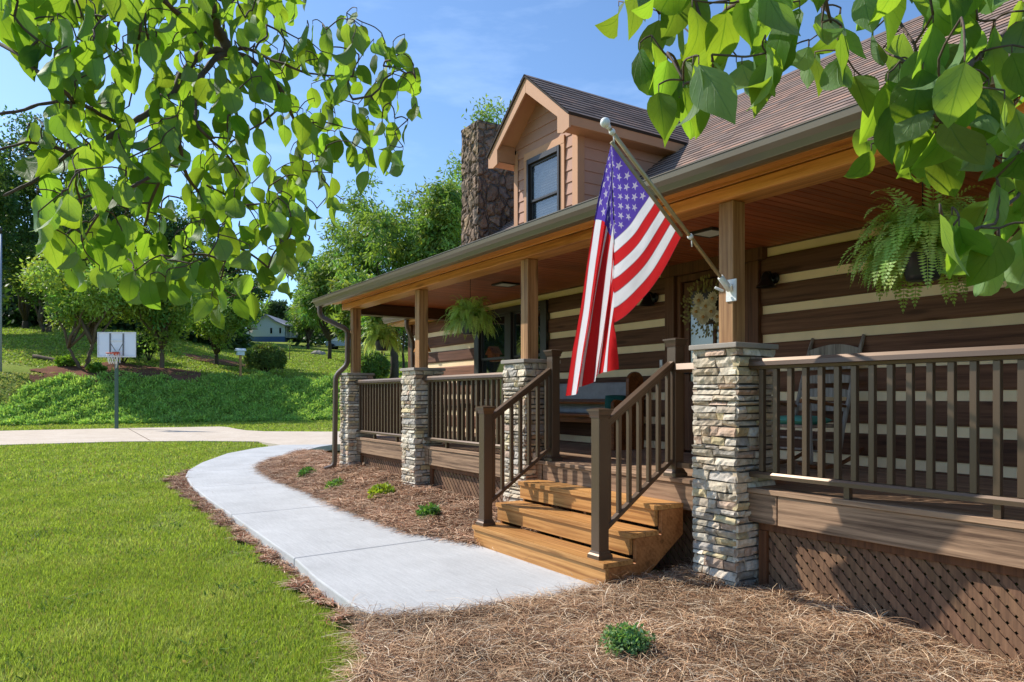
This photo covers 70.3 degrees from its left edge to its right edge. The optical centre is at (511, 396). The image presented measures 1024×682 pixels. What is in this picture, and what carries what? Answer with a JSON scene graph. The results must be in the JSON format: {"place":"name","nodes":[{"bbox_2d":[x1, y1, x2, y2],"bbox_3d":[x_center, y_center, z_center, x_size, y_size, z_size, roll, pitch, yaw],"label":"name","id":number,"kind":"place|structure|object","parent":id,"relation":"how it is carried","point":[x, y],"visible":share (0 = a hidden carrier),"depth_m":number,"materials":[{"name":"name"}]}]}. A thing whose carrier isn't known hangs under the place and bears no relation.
{"place":"outdoors","nodes":[
{"label":"outdoors","id":0,"kind":"place"},
{"bbox_2d":[0,480,259,555],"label":"grass","id":1,"kind":"structure","parent":0,"point":[15,495],"depth_m":9.10,"materials":[{"name":"green plant"}]},
{"bbox_2d":[0,440,340,482],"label":"grass","id":2,"kind":"structure","parent":0,"point":[204,454],"depth_m":17.33,"materials":[{"name":"green plant"}]},
{"bbox_2d":[0,427,340,450],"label":"driveway","id":3,"kind":"structure","parent":0,"point":[166,434],"depth_m":25.39,"materials":[{"name":"concrete"}]},
{"bbox_2d":[97,332,135,428],"bbox_3d":[-16.242,-0.617,29.761,1.431,4.080,0.945,0,0,31],"label":"basketball hoop","id":4,"kind":"object","parent":3,"relation":"on","point":[116,344],"visible":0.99,"depth_m":29.79,"materials":[{"name":"white plastic"}]},
{"bbox_2d":[0,552,361,681],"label":"grass","id":5,"kind":"structure","parent":0,"point":[79,566],"depth_m":5.08,"materials":[{"name":"green plant"}]},
{"bbox_2d":[186,444,594,626],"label":"walkway","id":6,"kind":"structure","parent":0,"point":[338,556],"depth_m":6.80,"materials":[{"name":"concrete"}]},
{"bbox_2d":[472,480,682,587],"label":"wooden steps","id":7,"kind":"structure","parent":6,"relation":"on","point":[563,554],"depth_m":6.23,"materials":[{"name":"brown wood"}]},
{"bbox_2d":[475,349,562,526],"bbox_3d":[0.069,0.385,7.481,0.982,1.777,0.218,0,0,-33],"label":"stair railing","id":8,"kind":"object","parent":7,"relation":"on","point":[549,376],"visible":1,"depth_m":7.43,"materials":[{"name":"brown wood"}]},
{"bbox_2d":[586,338,695,560],"bbox_3d":[1.105,0.385,5.875,0.982,1.777,0.378,0,0,-33],"label":"stair railing","id":9,"kind":"object","parent":7,"relation":"on","point":[673,369],"visible":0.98,"depth_m":5.95,"materials":[{"name":"brown wood"}]},
{"bbox_2d":[0,0,921,345],"label":"sky","id":10,"kind":"structure","parent":0,"point":[461,50],"materials":[{"name":"blue"}]},
{"bbox_2d":[0,325,1018,681],"bbox_3d":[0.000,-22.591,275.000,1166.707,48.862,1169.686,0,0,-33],"label":"lawn","id":11,"kind":"structure","parent":0,"point":[16,367],"depth_m":8.10,"materials":[{"name":"green plant"}]},
{"bbox_2d":[0,227,1,370],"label":"metal pole","id":12,"kind":"object","parent":11,"relation":"on","point":[0,298],"visible":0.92,"depth_m":37.96,"materials":[{"name":"grey metal"}]},
{"bbox_2d":[0,150,24,311],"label":"shade tree","id":13,"kind":"object","parent":11,"relation":"on","point":[8,201],"visible":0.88,"depth_m":54.63,"materials":[{"name":"green plant"}]},
{"bbox_2d":[6,240,53,331],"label":"shade tree","id":14,"kind":"object","parent":11,"relation":"on","point":[34,299],"visible":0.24,"depth_m":56.32,"materials":[{"name":"green plant"}]},
{"bbox_2d":[0,371,60,425],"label":"grass","id":15,"kind":"structure","parent":11,"relation":"on","point":[26,373],"depth_m":36.95,"materials":[{"name":"green plant"}]},
{"bbox_2d":[0,105,95,328],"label":"shade tree","id":16,"kind":"object","parent":11,"relation":"on","point":[25,234],"visible":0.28,"depth_m":60.19,"materials":[{"name":"green plant"}]},
{"bbox_2d":[62,176,124,232],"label":"shade tree","id":17,"kind":"object","parent":11,"relation":"on","point":[114,207],"visible":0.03,"depth_m":75.14,"materials":[{"name":"green plant"}]},
{"bbox_2d":[30,362,200,382],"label":"mulch bed","id":18,"kind":"object","parent":11,"relation":"on","point":[83,371],"visible":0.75,"depth_m":40.83,"materials":[{"name":"brown wood"}]},
{"bbox_2d":[54,353,81,366],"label":"shrub","id":19,"kind":"object","parent":18,"relation":"on","point":[66,360],"visible":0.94,"depth_m":40.17,"materials":[{"name":"green plant"}]},
{"bbox_2d":[8,250,152,367],"bbox_3d":[-23.679,-4.753,40.928,7.923,7.025,9.428,0,0,-33],"label":"shade tree","id":20,"kind":"object","parent":18,"relation":"on","point":[74,309],"visible":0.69,"depth_m":39.52,"materials":[{"name":"green plant"}]},
{"bbox_2d":[85,361,107,372],"bbox_3d":[-22.860,-1.602,39.989,1.110,0.722,1.103,0,0,33],"label":"shrub","id":21,"kind":"object","parent":18,"relation":"on","point":[95,367],"visible":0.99,"depth_m":39.74,"materials":[{"name":"green plant"}]},
{"bbox_2d":[112,244,201,367],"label":"shade tree","id":22,"kind":"object","parent":18,"relation":"on","point":[165,321],"visible":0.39,"depth_m":42.36,"materials":[{"name":"green plant"}]},
{"bbox_2d":[83,175,169,261],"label":"shade tree","id":23,"kind":"object","parent":11,"relation":"on","point":[123,210],"visible":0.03,"depth_m":78.92,"materials":[{"name":"green plant"}]},
{"bbox_2d":[109,343,144,362],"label":"shrub","id":24,"kind":"object","parent":11,"relation":"on","point":[138,350],"visible":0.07,"depth_m":44.15,"materials":[{"name":"green plant"}]},
{"bbox_2d":[3,474,272,681],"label":"lawn weeds","id":25,"kind":"object","parent":11,"relation":"on","point":[22,679],"visible":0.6,"depth_m":5.89,"materials":[{"name":"green plant"}]},
{"bbox_2d":[136,331,159,360],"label":"shrub","id":26,"kind":"object","parent":11,"relation":"on","point":[146,351],"visible":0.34,"depth_m":45.69,"materials":[{"name":"green plant"}]},
{"bbox_2d":[0,416,340,431],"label":"grass","id":27,"kind":"structure","parent":11,"relation":"on","point":[273,424],"depth_m":32.94,"materials":[{"name":"green plant"}]},
{"bbox_2d":[146,196,208,270],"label":"shade tree","id":28,"kind":"object","parent":11,"relation":"on","point":[172,227],"visible":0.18,"depth_m":81.65,"materials":[{"name":"green plant"}]},
{"bbox_2d":[0,368,389,425],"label":"juniper bank","id":29,"kind":"structure","parent":11,"relation":"on","point":[8,416],"depth_m":38.62,"materials":[{"name":"green plant"}]},
{"bbox_2d":[235,348,245,377],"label":"birdhouse post","id":30,"kind":"object","parent":29,"relation":"on","point":[240,352],"visible":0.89,"depth_m":42.54,"materials":[{"name":"white wood"}]},
{"bbox_2d":[2,324,407,377],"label":"grass","id":31,"kind":"structure","parent":11,"relation":"on","point":[33,331],"depth_m":49.70,"materials":[{"name":"green plant"}]},
{"bbox_2d":[32,354,54,361],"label":"fallen log","id":32,"kind":"object","parent":31,"relation":"on","point":[42,357],"visible":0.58,"depth_m":42.09,"materials":[{"name":"brown wood"}]},
{"bbox_2d":[2,218,407,349],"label":"wood","id":33,"kind":"object","parent":11,"relation":"on","point":[13,316],"visible":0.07,"depth_m":65.25,"materials":[{"name":"green plant"}]},
{"bbox_2d":[182,353,244,366],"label":"mulch ring","id":34,"kind":"object","parent":11,"relation":"on","point":[229,362],"visible":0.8,"depth_m":51.34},
{"bbox_2d":[185,273,269,364],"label":"shade tree","id":35,"kind":"object","parent":34,"relation":"on","point":[217,337],"visible":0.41,"depth_m":47.55,"materials":[{"name":"green plant"}]},
{"bbox_2d":[193,230,257,290],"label":"shade tree","id":36,"kind":"object","parent":11,"relation":"on","point":[226,270],"visible":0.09,"depth_m":89.84,"materials":[{"name":"green plant"}]},
{"bbox_2d":[238,270,275,327],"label":"shade tree","id":37,"kind":"object","parent":11,"relation":"on","point":[259,292],"visible":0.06,"depth_m":95.09,"materials":[{"name":"green plant"}]},
{"bbox_2d":[163,472,356,621],"bbox_3d":[-4.072,1.531,9.767,0.660,0.105,11.234,0,0,-29],"label":"straw strip","id":38,"kind":"object","parent":11,"relation":"on","point":[291,572],"visible":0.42,"depth_m":7.01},
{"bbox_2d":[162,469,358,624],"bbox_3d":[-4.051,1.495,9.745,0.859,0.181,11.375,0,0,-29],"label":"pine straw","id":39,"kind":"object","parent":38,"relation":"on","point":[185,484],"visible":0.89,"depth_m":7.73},
{"bbox_2d":[243,342,287,371],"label":"round shrub","id":40,"kind":"object","parent":11,"relation":"on","point":[264,356],"visible":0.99,"depth_m":43.80,"materials":[{"name":"green plant"}]},
{"bbox_2d":[262,299,289,320],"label":"shade tree","id":41,"kind":"object","parent":11,"relation":"on","point":[276,309],"visible":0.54,"depth_m":136.94,"materials":[{"name":"green plant"}]},
{"bbox_2d":[246,315,306,342],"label":"neighbour house","id":42,"kind":"structure","parent":11,"relation":"on","point":[272,329],"depth_m":108.00,"materials":[{"name":"white"}]},
{"bbox_2d":[287,339,293,358],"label":"sapling","id":43,"kind":"object","parent":11,"relation":"on","point":[289,347],"visible":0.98,"depth_m":61.96,"materials":[{"name":"green plant"}]},
{"bbox_2d":[286,277,322,348],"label":"walnut tree","id":44,"kind":"object","parent":11,"relation":"on","point":[301,326],"visible":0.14,"depth_m":83.15,"materials":[{"name":"green plant"}]},
{"bbox_2d":[290,243,342,358],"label":"walnut tree","id":45,"kind":"object","parent":11,"relation":"on","point":[313,276],"visible":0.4,"depth_m":64.24,"materials":[{"name":"green plant"}]},
{"bbox_2d":[310,350,325,354],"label":"boulder","id":46,"kind":"object","parent":11,"relation":"on","point":[319,352],"visible":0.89,"depth_m":71.45,"materials":[{"name":"grey stone"}]},
{"bbox_2d":[326,337,362,348],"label":"parked car","id":47,"kind":"object","parent":11,"relation":"on","point":[336,344],"visible":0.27,"depth_m":87.15,"materials":[{"name":"paint"}]},
{"bbox_2d":[326,267,375,342],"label":"walnut tree","id":48,"kind":"object","parent":11,"relation":"on","point":[352,277],"visible":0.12,"depth_m":51.27,"materials":[{"name":"green plant"}]},
{"bbox_2d":[317,170,427,354],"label":"walnut tree","id":49,"kind":"object","parent":11,"relation":"on","point":[379,238],"visible":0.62,"depth_m":58.72,"materials":[{"name":"green plant"}]},
{"bbox_2d":[361,350,390,378],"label":"round shrub","id":50,"kind":"object","parent":11,"relation":"on","point":[377,362],"visible":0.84,"depth_m":45.28,"materials":[{"name":"green plant"}]},
{"bbox_2d":[361,316,404,377],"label":"walnut tree","id":51,"kind":"object","parent":11,"relation":"on","point":[394,360],"visible":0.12,"depth_m":46.76,"materials":[{"name":"green plant"}]},
{"bbox_2d":[252,448,551,546],"bbox_3d":[-2.989,1.298,12.177,2.151,0.481,11.779,0,0,-33],"label":"pine straw","id":52,"kind":"object","parent":11,"relation":"on","point":[285,468],"visible":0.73,"depth_m":9.65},
{"bbox_2d":[298,466,316,476],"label":"garden plant","id":53,"kind":"object","parent":52,"relation":"on","point":[305,470],"visible":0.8,"depth_m":12.46,"materials":[{"name":"green plant"}]},
{"bbox_2d":[324,477,345,490],"bbox_3d":[-2.663,1.346,11.126,0.391,0.280,0.431,0,0,2],"label":"garden plant","id":54,"kind":"object","parent":52,"relation":"on","point":[332,483],"visible":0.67,"depth_m":11.04,"materials":[{"name":"green plant"}]},
{"bbox_2d":[339,308,374,467],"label":"porch column","id":55,"kind":"structure","parent":52,"relation":"on","point":[349,408],"depth_m":12.30,"materials":[{"name":"stone"}]},
{"bbox_2d":[367,481,395,499],"bbox_3d":[-1.759,1.301,9.845,0.435,0.301,0.432,0,0,-33],"label":"garden plant","id":56,"kind":"object","parent":52,"relation":"on","point":[385,487],"visible":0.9,"depth_m":9.78,"materials":[{"name":"green plant"}]},
{"bbox_2d":[400,289,445,488],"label":"porch column","id":57,"kind":"structure","parent":52,"relation":"on","point":[414,416],"depth_m":10.13,"materials":[{"name":"stone"}]},
{"bbox_2d":[415,502,442,518],"bbox_3d":[-0.949,1.353,8.392,0.347,0.274,0.409,0,0,-33],"label":"garden plant","id":58,"kind":"object","parent":52,"relation":"on","point":[431,509],"visible":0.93,"depth_m":8.32,"materials":[{"name":"green plant"}]},
{"bbox_2d":[501,258,560,527],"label":"porch column","id":59,"kind":"structure","parent":52,"relation":"on","point":[525,369],"depth_m":7.91,"materials":[{"name":"stone"}]},
{"bbox_2d":[402,327,404,371],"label":"walnut tree","id":60,"kind":"object","parent":11,"relation":"on","point":[403,358],"depth_m":51.96,"materials":[{"name":"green plant"}]},
{"bbox_2d":[395,175,461,263],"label":"walnut tree","id":61,"kind":"object","parent":11,"relation":"on","point":[437,225],"visible":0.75,"depth_m":54.21,"materials":[{"name":"green plant"}]},
{"bbox_2d":[408,94,510,213],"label":"walnut tree","id":62,"kind":"object","parent":11,"relation":"on","point":[482,114],"visible":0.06,"depth_m":64.66,"materials":[{"name":"green plant"}]},
{"bbox_2d":[0,0,1023,329],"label":"dogwood tree","id":63,"kind":"object","parent":11,"relation":"on","point":[928,102],"visible":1,"depth_m":1.70,"materials":[{"name":"green plant"}]},
{"bbox_2d":[309,558,1023,681],"bbox_3d":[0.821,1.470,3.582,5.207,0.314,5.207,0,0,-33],"label":"pine straw","id":64,"kind":"object","parent":11,"relation":"on","point":[973,663],"visible":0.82,"depth_m":4.26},
{"bbox_2d":[598,621,656,658],"bbox_3d":[0.647,1.402,4.087,0.357,0.293,0.347,0,0,-33],"label":"garden plant","id":65,"kind":"object","parent":64,"relation":"on","point":[626,636],"visible":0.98,"depth_m":4.04,"materials":[{"name":"green plant"}]},
{"bbox_2d":[689,200,778,590],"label":"porch column","id":66,"kind":"structure","parent":64,"relation":"on","point":[725,408],"depth_m":5.52,"materials":[{"name":"stone"}]},
{"bbox_2d":[600,117,736,301],"bbox_3d":[1.140,-1.303,5.211,1.292,1.146,0.174,0,0,-33],"label":"flag pole","id":67,"kind":"object","parent":66,"relation":"attached to","point":[730,286],"visible":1,"depth_m":5.25,"materials":[{"name":"silver metal"}]},
{"bbox_2d":[566,141,682,395],"bbox_3d":[0.756,-0.872,5.385,0.699,1.727,0.723,0,0,-33],"label":"flag","id":68,"kind":"object","parent":67,"relation":"hanging from","point":[637,234],"visible":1,"depth_m":5.26,"materials":[{"name":"fabric"}]},
{"bbox_2d":[313,0,1023,568],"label":"log house","id":69,"kind":"structure","parent":0,"point":[533,166],"depth_m":7.51,"materials":[{"name":"brown wood"}]},
{"bbox_2d":[355,378,403,441],"bbox_3d":[-2.006,0.196,11.351,0.140,0.956,2.150,0,0,-33],"label":"porch railing","id":70,"kind":"object","parent":69,"relation":"on","point":[380,410],"visible":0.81,"depth_m":11.38,"materials":[{"name":"brown wood"}]},
{"bbox_2d":[360,453,403,476],"bbox_3d":[-1.961,1.133,11.392,0.060,0.395,2.110,0,0,-33],"label":"lattice skirt","id":71,"kind":"object","parent":69,"relation":"attached to","point":[384,463],"visible":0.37,"depth_m":11.48,"materials":[{"name":"brown wood"}]},
{"bbox_2d":[361,319,404,355],"bbox_3d":[-2.271,-1.067,12.684,0.859,0.725,0.909,0,0,-33],"label":"hanging fern","id":72,"kind":"object","parent":69,"relation":"hanging from","point":[380,337],"visible":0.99,"depth_m":12.56,"materials":[{"name":"green plant"}]},
{"bbox_2d":[422,372,505,447],"bbox_3d":[-0.566,0.196,9.120,0.140,0.956,2.280,0,0,-33],"label":"porch railing","id":73,"kind":"object","parent":69,"relation":"on","point":[477,389],"visible":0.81,"depth_m":9.20,"materials":[{"name":"brown wood"}]},
{"bbox_2d":[430,465,505,505],"bbox_3d":[-0.516,1.157,9.153,0.060,0.445,2.200,0,0,-33],"label":"lattice skirt","id":74,"kind":"object","parent":69,"relation":"attached to","point":[458,481],"visible":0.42,"depth_m":9.43,"materials":[{"name":"brown wood"}]},
{"bbox_2d":[439,279,500,340],"bbox_3d":[-0.577,-1.178,9.745,0.836,0.904,0.792,0,0,-33],"label":"hanging fern","id":75,"kind":"object","parent":69,"relation":"hanging from","point":[472,319],"visible":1,"depth_m":9.61,"materials":[{"name":"green plant"}]},
{"bbox_2d":[491,281,519,286],"bbox_3d":[-0.092,-1.617,10.450,0.300,0.024,0.300,0,0,-33],"label":"ceiling light","id":76,"kind":"object","parent":69,"relation":"attached to","point":[505,284],"visible":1,"depth_m":10.39,"materials":[{"name":"white glass"}]},
{"bbox_2d":[474,300,549,405],"bbox_3d":[-0.047,-0.680,12.229,0.125,1.660,2.240,0,0,-33],"label":"window","id":77,"kind":"structure","parent":69,"relation":"in","point":[489,353],"depth_m":12.28,"materials":[{"name":"black glass"}]},
{"bbox_2d":[560,372,645,450],"bbox_3d":[0.986,0.175,10.179,0.657,1.000,2.085,0,0,-33],"label":"bench","id":78,"kind":"object","parent":69,"relation":"on","point":[634,381],"visible":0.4,"depth_m":9.32,"materials":[{"name":"brown wood"}]},
{"bbox_2d":[560,382,625,412],"bbox_3d":[1.048,0.017,10.216,0.100,0.423,1.930,0,0,-33],"label":"blanket","id":79,"kind":"object","parent":78,"relation":"on","point":[595,391],"visible":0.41,"depth_m":10.14,"materials":[{"name":"grey fabric"}]},
{"bbox_2d":[605,395,625,408],"bbox_3d":[1.347,0.095,9.439,0.280,0.242,0.145,0,0,7],"label":"throw pillow","id":80,"kind":"object","parent":78,"relation":"on","point":[609,399],"visible":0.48,"depth_m":9.41,"materials":[{"name":"teal fabric"}]},
{"bbox_2d":[545,503,695,572],"bbox_3d":[1.012,1.232,6.914,0.060,0.595,2.320,0,0,-33],"label":"lattice skirt","id":81,"kind":"object","parent":69,"relation":"attached to","point":[672,553],"visible":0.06,"depth_m":6.28,"materials":[{"name":"brown wood"}]},
{"bbox_2d":[639,292,658,305],"bbox_3d":[1.734,-1.254,9.248,0.251,0.177,0.210,0,0,-33],"label":"wall lamp","id":82,"kind":"object","parent":69,"relation":"attached to","point":[649,299],"visible":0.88,"depth_m":9.22,"materials":[{"name":"black metal"}]},
{"bbox_2d":[680,274,718,337],"bbox_3d":[2.286,-1.066,8.517,0.125,0.758,0.831,0,0,-33],"label":"door wreath","id":83,"kind":"object","parent":69,"relation":"attached to","point":[705,312],"depth_m":8.52,"materials":[{"name":"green plant"}]},
{"bbox_2d":[684,278,718,450],"bbox_3d":[2.367,-0.373,8.562,0.116,2.055,0.960,0,0,-33],"label":"door","id":84,"kind":"structure","parent":69,"relation":"in","point":[693,339],"depth_m":8.88,"materials":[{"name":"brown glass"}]},
{"bbox_2d":[690,227,718,237],"bbox_3d":[1.954,-1.617,7.152,0.300,0.024,0.300,0,0,-33],"label":"ceiling light","id":85,"kind":"object","parent":69,"relation":"attached to","point":[710,232],"visible":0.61,"depth_m":7.13,"materials":[{"name":"white glass"}]},
{"bbox_2d":[756,271,779,288],"bbox_3d":[2.716,-1.254,7.728,0.251,0.177,0.210,0,0,-33],"label":"wall lamp","id":86,"kind":"object","parent":69,"relation":"attached to","point":[769,279],"visible":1,"depth_m":7.70,"materials":[{"name":"black metal"}]},
{"bbox_2d":[771,334,865,469],"bbox_3d":[2.814,0.032,6.928,1.008,1.266,0.629,0,0,-33],"label":"rocking chair","id":87,"kind":"object","parent":69,"relation":"on","point":[832,349],"visible":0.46,"depth_m":6.99,"materials":[{"name":"brown wood"}]},
{"bbox_2d":[780,415,832,424],"bbox_3d":[2.709,0.220,6.867,0.440,0.090,0.480,0,0,-33],"label":"seat cushion","id":88,"kind":"object","parent":87,"relation":"on","point":[798,419],"visible":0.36,"depth_m":6.70,"materials":[{"name":"teal fabric"}]},
{"bbox_2d":[748,344,1023,518],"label":"porch railing","id":89,"kind":"object","parent":69,"relation":"on","point":[974,356],"visible":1,"depth_m":4.53,"materials":[{"name":"brown wood"}]},
{"bbox_2d":[759,523,1023,667],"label":"lattice skirt","id":90,"kind":"object","parent":69,"relation":"attached to","point":[972,570],"visible":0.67,"depth_m":4.52,"materials":[{"name":"brown wood"}]},
{"bbox_2d":[837,182,1003,311],"bbox_3d":[2.689,-1.114,4.779,1.017,1.033,0.996,0,0,-33],"label":"hanging fern","id":91,"kind":"object","parent":69,"relation":"hanging from","point":[913,249],"visible":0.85,"depth_m":4.66,"materials":[{"name":"green plant"}]}
]}

